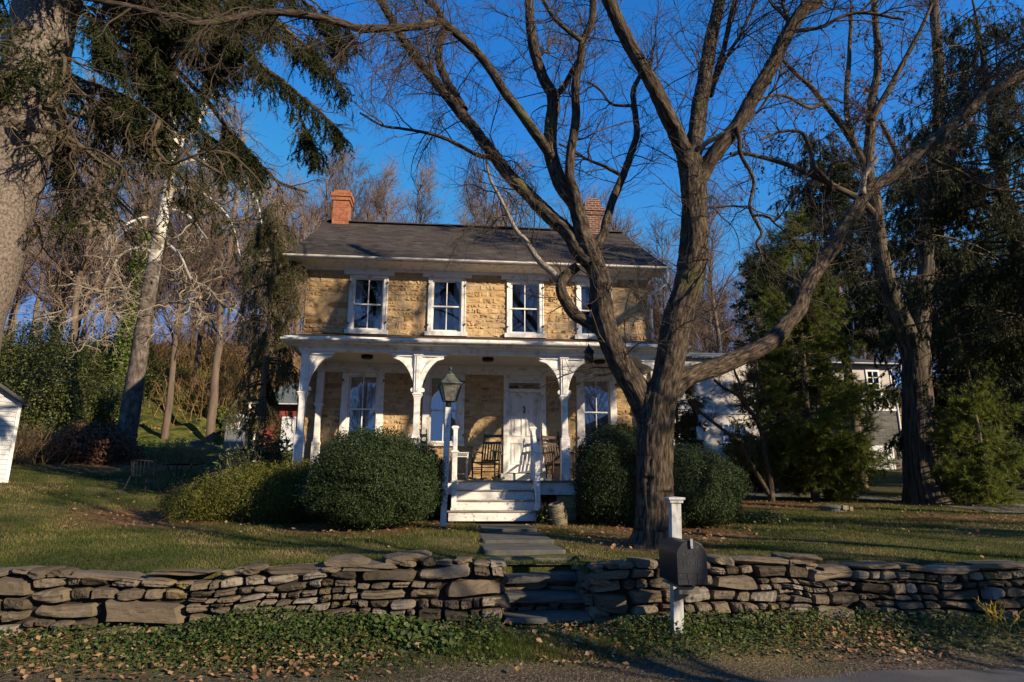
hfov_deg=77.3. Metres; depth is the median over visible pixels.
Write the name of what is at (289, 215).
forest tree
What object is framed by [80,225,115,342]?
forest tree
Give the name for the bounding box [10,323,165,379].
bank thicket
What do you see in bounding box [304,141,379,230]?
forest tree
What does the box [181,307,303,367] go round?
bank thicket
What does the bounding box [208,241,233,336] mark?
forest tree
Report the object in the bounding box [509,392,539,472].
door
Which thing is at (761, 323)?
forest tree
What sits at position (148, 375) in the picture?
shrub
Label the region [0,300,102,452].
shrub
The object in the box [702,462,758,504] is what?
shrub
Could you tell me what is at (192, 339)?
forest tree
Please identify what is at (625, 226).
forest tree
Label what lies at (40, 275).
forest tree
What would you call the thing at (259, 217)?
forest tree
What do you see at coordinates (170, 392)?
forest tree
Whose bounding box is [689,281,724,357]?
forest tree
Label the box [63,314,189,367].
bank thicket
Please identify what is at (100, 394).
shrub
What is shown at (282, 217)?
forest tree
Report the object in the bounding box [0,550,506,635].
stone wall
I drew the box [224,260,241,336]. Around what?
forest tree
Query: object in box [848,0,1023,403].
dark spruce
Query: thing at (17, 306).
forest tree
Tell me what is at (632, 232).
forest tree
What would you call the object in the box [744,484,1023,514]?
driveway
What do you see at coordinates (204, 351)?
bank thicket
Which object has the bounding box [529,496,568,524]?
plant
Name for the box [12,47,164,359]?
forest tree
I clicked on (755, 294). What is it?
cedar tree
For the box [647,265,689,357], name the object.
forest tree
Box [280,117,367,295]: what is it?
forest tree
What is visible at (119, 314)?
forest tree
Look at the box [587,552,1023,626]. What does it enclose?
stone wall
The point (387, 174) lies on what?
forest tree
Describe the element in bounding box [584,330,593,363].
birdhouse
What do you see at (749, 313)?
forest tree
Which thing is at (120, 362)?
ivy tree
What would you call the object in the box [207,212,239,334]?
forest tree
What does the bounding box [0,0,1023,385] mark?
sky
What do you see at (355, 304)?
window
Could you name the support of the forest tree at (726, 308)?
on the ground at (734, 667)
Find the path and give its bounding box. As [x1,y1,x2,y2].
[479,525,565,554]
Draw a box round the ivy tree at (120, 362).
[95,171,155,417]
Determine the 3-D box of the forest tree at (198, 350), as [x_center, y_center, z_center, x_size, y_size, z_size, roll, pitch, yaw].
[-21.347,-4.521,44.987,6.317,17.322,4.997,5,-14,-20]
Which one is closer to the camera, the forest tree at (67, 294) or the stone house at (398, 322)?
the stone house at (398, 322)
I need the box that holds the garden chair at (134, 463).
[119,460,160,493]
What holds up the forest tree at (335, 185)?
on the ground at (734, 667)
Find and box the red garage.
[248,383,298,451]
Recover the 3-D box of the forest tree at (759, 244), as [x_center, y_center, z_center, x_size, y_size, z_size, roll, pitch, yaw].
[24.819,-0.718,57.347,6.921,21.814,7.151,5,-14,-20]
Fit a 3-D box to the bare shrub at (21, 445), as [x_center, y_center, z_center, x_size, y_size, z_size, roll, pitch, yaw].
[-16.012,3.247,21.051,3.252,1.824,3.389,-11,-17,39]
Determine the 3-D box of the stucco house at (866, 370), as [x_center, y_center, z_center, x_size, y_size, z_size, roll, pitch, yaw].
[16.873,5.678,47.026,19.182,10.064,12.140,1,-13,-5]
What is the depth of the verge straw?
5.87 m
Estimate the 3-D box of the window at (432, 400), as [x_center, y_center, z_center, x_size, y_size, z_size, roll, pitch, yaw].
[-1.703,1.719,15.922,1.070,1.786,0.319,1,-13,-5]
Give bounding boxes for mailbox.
[659,497,707,635]
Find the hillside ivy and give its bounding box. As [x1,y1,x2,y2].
[4,352,292,462]
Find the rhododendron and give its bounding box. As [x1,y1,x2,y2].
[206,427,293,506]
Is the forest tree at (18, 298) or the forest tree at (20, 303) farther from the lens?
the forest tree at (20, 303)
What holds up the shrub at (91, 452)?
on the ground at (734, 667)
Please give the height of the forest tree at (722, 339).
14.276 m
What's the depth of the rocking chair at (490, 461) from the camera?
15.11 m
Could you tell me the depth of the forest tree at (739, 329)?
107.74 m
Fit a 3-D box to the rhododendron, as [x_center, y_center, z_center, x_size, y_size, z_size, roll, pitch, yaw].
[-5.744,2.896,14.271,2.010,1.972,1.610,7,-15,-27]
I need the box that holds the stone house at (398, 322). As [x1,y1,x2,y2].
[280,190,691,522]
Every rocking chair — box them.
[407,428,431,451]
[469,430,504,479]
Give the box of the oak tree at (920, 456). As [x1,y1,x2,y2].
[711,0,1004,503]
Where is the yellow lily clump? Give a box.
[974,597,1023,632]
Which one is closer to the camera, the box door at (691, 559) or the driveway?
the box door at (691, 559)
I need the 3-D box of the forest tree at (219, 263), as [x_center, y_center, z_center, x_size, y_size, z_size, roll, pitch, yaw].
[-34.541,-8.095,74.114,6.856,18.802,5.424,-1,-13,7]
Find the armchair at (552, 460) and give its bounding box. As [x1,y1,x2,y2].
[541,430,575,478]
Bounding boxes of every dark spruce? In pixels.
[766,119,913,487]
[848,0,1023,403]
[860,113,1023,480]
[969,204,1023,479]
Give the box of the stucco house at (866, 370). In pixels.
[651,352,902,468]
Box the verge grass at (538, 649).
[0,625,649,679]
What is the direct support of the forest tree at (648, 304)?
on the ground at (734, 667)
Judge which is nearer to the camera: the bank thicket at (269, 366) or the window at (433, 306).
the window at (433, 306)
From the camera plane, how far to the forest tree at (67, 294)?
69.32 m
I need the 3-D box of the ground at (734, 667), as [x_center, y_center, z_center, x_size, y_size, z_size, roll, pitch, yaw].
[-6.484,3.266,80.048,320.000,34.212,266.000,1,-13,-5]
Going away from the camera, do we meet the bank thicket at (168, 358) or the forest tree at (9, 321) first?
the bank thicket at (168, 358)
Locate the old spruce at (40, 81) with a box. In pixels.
[0,0,369,351]
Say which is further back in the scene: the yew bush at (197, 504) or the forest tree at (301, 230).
the forest tree at (301, 230)
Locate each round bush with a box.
[287,418,455,530]
[566,418,751,529]
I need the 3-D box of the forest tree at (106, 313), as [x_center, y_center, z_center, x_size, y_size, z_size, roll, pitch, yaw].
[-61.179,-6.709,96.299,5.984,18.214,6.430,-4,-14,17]
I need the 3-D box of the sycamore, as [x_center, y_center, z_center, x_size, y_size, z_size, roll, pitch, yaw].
[-13.784,-5.626,25.214,9.074,21.139,5.164,7,-15,-27]
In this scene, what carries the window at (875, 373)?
in the stucco house at (866, 370)
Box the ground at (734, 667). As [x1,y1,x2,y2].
[0,343,1023,681]
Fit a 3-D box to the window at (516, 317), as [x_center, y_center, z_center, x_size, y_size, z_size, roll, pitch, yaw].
[0.333,-0.811,16.708,1.078,1.561,0.323,1,-13,-5]
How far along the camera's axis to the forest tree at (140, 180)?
37.61 m
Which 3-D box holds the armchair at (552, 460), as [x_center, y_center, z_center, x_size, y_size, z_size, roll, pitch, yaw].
[1.087,2.710,15.349,0.604,1.192,0.777,6,-15,-24]
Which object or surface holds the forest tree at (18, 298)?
on the ground at (734, 667)
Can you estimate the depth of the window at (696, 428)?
41.22 m
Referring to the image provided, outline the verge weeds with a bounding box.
[0,603,1023,675]
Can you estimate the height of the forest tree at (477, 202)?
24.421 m
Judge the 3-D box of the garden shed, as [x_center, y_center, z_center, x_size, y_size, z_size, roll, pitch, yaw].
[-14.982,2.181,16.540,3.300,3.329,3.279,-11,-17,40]
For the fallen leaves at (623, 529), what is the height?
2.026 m
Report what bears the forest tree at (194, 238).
on the ground at (734, 667)
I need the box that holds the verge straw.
[3,628,1021,681]
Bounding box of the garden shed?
[0,383,29,482]
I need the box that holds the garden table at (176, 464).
[162,463,197,491]
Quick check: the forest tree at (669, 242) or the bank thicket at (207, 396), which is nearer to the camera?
the bank thicket at (207, 396)
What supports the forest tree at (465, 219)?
on the ground at (734, 667)
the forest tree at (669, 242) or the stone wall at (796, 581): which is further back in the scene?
the forest tree at (669, 242)
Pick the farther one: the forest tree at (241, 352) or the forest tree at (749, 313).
the forest tree at (749, 313)
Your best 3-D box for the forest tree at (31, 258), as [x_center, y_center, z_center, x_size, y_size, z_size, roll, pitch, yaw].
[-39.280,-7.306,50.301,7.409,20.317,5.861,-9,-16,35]
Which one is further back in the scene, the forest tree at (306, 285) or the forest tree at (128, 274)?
the forest tree at (306, 285)
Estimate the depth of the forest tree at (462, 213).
70.72 m
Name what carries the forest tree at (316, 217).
on the ground at (734, 667)
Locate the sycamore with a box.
[4,45,283,461]
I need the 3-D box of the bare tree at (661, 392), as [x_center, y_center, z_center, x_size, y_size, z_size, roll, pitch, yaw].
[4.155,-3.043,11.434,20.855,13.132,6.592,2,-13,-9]
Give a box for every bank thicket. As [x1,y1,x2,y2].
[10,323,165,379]
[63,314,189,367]
[103,312,264,374]
[112,314,226,366]
[149,348,285,427]
[176,345,300,412]
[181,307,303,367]
[220,330,302,386]
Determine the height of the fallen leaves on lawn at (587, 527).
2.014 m
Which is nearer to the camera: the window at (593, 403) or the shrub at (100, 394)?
the window at (593, 403)
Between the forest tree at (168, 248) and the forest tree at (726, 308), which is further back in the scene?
the forest tree at (726, 308)
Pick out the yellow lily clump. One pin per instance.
(993, 616)
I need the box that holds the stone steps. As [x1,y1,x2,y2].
[488,557,610,624]
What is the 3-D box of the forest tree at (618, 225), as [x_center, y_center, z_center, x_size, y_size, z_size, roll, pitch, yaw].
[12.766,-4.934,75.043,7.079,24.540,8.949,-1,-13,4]
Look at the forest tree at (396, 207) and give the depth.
64.81 m
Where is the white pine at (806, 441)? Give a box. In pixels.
[719,205,899,502]
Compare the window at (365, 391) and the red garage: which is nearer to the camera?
the window at (365, 391)
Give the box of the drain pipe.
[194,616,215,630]
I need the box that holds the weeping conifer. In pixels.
[220,197,311,445]
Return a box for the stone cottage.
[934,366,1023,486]
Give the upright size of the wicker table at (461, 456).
0.646 m
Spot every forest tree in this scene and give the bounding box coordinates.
[2,204,50,345]
[5,228,44,346]
[9,177,54,315]
[10,221,52,343]
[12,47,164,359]
[15,143,133,404]
[16,175,55,295]
[21,119,91,347]
[28,159,110,346]
[29,174,70,345]
[40,180,105,336]
[51,81,207,386]
[55,83,148,349]
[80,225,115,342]
[81,150,188,326]
[94,291,120,338]
[96,291,119,333]
[108,240,134,339]
[113,211,188,303]
[125,163,241,439]
[149,169,192,298]
[149,191,185,350]
[159,175,241,390]
[161,81,296,441]
[165,148,231,368]
[176,148,225,348]
[191,202,234,340]
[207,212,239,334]
[207,237,233,340]
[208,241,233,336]
[218,190,302,415]
[221,161,315,386]
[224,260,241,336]
[228,210,256,343]
[234,265,307,386]
[235,164,277,338]
[244,202,291,317]
[251,178,304,332]
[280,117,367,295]
[281,176,330,379]
[287,179,317,315]
[294,206,315,329]
[303,197,331,279]
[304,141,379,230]
[318,162,357,218]
[321,162,384,222]
[330,181,387,220]
[355,148,409,221]
[358,167,403,221]
[370,190,409,221]
[391,150,450,223]
[406,179,445,223]
[447,170,486,224]
[451,151,498,225]
[452,209,483,225]
[455,204,491,224]
[475,150,543,226]
[483,192,523,226]
[543,169,602,225]
[586,181,611,228]
[593,176,655,322]
[609,202,652,302]
[623,213,658,306]
[637,208,704,341]
[640,234,673,340]
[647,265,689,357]
[647,277,660,340]
[668,170,759,357]
[668,270,716,357]
[672,275,704,357]
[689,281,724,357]
[691,280,721,357]
[700,297,735,357]
[702,272,748,350]
[705,290,736,352]
[723,275,746,349]
[725,259,762,346]
[737,218,798,326]
[738,241,768,343]
[840,267,898,370]
[860,267,904,375]
[887,238,916,304]
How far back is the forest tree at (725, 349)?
73.94 m
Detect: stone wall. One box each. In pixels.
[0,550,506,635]
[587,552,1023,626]
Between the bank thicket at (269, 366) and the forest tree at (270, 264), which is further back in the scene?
the forest tree at (270, 264)
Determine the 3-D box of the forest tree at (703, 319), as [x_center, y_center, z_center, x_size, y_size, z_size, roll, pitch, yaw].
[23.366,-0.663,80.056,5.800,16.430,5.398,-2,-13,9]
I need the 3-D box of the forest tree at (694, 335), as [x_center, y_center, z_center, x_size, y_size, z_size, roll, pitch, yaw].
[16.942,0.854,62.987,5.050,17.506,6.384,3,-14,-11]
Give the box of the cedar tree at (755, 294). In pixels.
[716,242,836,493]
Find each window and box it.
[338,372,384,444]
[344,275,388,334]
[421,374,465,445]
[424,277,466,336]
[504,280,545,337]
[574,282,612,339]
[576,377,617,447]
[679,426,698,445]
[722,423,734,449]
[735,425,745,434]
[865,370,881,395]
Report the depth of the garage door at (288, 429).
31.80 m
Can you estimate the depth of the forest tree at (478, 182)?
65.05 m
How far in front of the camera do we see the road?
5.71 m
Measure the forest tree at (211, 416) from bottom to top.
23.199 m
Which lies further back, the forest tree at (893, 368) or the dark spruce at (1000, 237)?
the forest tree at (893, 368)
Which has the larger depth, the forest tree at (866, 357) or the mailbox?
the forest tree at (866, 357)
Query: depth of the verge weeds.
6.32 m
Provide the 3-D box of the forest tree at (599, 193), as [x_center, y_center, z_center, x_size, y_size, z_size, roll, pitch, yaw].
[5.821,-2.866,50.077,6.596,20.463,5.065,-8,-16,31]
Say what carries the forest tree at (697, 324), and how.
on the ground at (734, 667)
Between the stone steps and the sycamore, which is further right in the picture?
the stone steps
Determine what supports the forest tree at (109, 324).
on the ground at (734, 667)
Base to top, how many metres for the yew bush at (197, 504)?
1.845 m
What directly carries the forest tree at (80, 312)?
on the ground at (734, 667)
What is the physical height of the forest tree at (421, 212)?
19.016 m
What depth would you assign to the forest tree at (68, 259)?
37.21 m
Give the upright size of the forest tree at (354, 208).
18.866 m
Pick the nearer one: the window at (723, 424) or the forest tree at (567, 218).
the window at (723, 424)
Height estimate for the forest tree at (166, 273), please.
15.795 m
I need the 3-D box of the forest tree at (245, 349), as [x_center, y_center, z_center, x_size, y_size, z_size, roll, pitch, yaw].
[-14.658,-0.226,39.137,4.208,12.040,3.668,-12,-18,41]
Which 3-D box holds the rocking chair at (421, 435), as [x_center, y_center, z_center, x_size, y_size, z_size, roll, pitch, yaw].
[-2.163,2.609,14.888,0.604,1.226,0.952,5,-14,-19]
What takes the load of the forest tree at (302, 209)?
on the ground at (734, 667)
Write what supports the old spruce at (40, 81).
on the ground at (734, 667)
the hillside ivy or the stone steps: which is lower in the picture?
the stone steps
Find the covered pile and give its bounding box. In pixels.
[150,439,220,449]
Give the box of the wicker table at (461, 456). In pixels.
[451,452,468,479]
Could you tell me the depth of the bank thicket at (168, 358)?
49.46 m
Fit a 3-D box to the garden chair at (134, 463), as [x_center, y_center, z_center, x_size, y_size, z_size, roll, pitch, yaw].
[-9.195,3.391,15.943,0.703,0.828,0.624,-1,-13,7]
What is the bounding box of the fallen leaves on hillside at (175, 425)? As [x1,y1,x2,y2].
[1,343,901,471]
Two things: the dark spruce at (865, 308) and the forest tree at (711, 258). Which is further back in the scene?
the forest tree at (711, 258)
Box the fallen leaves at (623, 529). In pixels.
[17,458,1023,551]
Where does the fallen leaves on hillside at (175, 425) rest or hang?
on the ground at (734, 667)
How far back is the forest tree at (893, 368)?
54.47 m
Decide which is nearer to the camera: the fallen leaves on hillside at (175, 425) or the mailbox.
the mailbox
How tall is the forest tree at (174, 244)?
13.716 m
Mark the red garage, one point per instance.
(289, 401)
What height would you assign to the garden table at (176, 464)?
0.727 m
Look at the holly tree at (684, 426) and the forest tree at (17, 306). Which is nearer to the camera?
the holly tree at (684, 426)
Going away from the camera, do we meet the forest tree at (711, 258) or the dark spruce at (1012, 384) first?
the dark spruce at (1012, 384)
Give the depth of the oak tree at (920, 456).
22.18 m
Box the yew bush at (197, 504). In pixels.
[153,452,326,523]
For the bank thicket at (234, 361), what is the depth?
40.99 m
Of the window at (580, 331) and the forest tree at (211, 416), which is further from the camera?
the forest tree at (211, 416)
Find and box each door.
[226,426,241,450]
[282,419,295,451]
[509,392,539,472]
[676,539,707,584]
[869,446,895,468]
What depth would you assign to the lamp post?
12.04 m
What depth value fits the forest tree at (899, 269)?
79.83 m
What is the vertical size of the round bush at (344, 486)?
1.976 m
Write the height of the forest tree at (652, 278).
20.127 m
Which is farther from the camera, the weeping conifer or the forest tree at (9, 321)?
the forest tree at (9, 321)
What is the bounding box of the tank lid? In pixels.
[818,505,852,511]
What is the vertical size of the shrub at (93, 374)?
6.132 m
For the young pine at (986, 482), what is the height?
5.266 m
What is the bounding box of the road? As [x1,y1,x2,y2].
[730,668,1023,681]
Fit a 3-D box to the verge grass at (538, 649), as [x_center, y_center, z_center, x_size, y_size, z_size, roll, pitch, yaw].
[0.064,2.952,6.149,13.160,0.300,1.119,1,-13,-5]
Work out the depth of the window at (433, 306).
16.54 m
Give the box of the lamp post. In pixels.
[436,367,463,526]
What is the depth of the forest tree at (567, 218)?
48.58 m
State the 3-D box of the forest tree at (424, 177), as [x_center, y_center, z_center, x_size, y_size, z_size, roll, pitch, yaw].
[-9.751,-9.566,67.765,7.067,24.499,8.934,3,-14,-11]
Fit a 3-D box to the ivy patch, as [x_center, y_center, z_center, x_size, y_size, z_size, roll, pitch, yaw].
[5.157,3.833,13.717,1.618,0.757,1.140,1,-13,-5]
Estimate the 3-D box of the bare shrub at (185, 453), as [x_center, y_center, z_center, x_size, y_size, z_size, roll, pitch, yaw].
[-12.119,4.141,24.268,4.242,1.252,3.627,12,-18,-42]
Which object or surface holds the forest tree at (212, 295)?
on the ground at (734, 667)
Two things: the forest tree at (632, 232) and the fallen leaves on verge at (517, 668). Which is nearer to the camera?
the fallen leaves on verge at (517, 668)
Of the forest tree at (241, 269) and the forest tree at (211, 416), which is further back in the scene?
the forest tree at (241, 269)
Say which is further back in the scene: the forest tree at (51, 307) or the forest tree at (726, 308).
the forest tree at (726, 308)
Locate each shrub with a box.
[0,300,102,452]
[0,324,126,429]
[11,415,88,464]
[26,417,151,464]
[28,369,149,444]
[75,327,166,403]
[136,435,233,463]
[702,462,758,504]
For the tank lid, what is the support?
on the ground at (734, 667)
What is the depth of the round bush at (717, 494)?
12.09 m
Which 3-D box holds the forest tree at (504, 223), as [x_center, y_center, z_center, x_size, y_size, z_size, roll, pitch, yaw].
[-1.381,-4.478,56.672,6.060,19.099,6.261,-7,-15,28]
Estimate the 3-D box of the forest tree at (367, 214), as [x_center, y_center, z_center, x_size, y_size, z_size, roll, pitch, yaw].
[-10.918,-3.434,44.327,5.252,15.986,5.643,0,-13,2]
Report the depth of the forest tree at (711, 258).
54.04 m
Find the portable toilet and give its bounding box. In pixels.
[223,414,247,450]
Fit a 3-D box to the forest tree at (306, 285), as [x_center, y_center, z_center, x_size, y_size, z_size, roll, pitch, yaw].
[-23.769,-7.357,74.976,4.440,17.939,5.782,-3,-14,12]
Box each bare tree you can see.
[83,0,1023,548]
[678,326,844,501]
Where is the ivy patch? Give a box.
[729,503,790,524]
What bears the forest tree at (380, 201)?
on the ground at (734, 667)
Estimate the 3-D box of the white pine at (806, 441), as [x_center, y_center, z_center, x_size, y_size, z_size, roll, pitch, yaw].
[10.064,0.399,22.310,5.194,10.995,5.744,7,-15,-28]
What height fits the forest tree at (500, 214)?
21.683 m
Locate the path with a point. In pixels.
(534, 540)
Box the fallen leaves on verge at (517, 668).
[0,614,1023,681]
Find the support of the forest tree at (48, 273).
on the ground at (734, 667)
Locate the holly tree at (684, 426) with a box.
[674,384,711,483]
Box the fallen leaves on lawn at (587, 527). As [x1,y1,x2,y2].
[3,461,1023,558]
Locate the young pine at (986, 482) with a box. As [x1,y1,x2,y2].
[921,358,1023,506]
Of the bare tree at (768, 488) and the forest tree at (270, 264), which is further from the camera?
the forest tree at (270, 264)

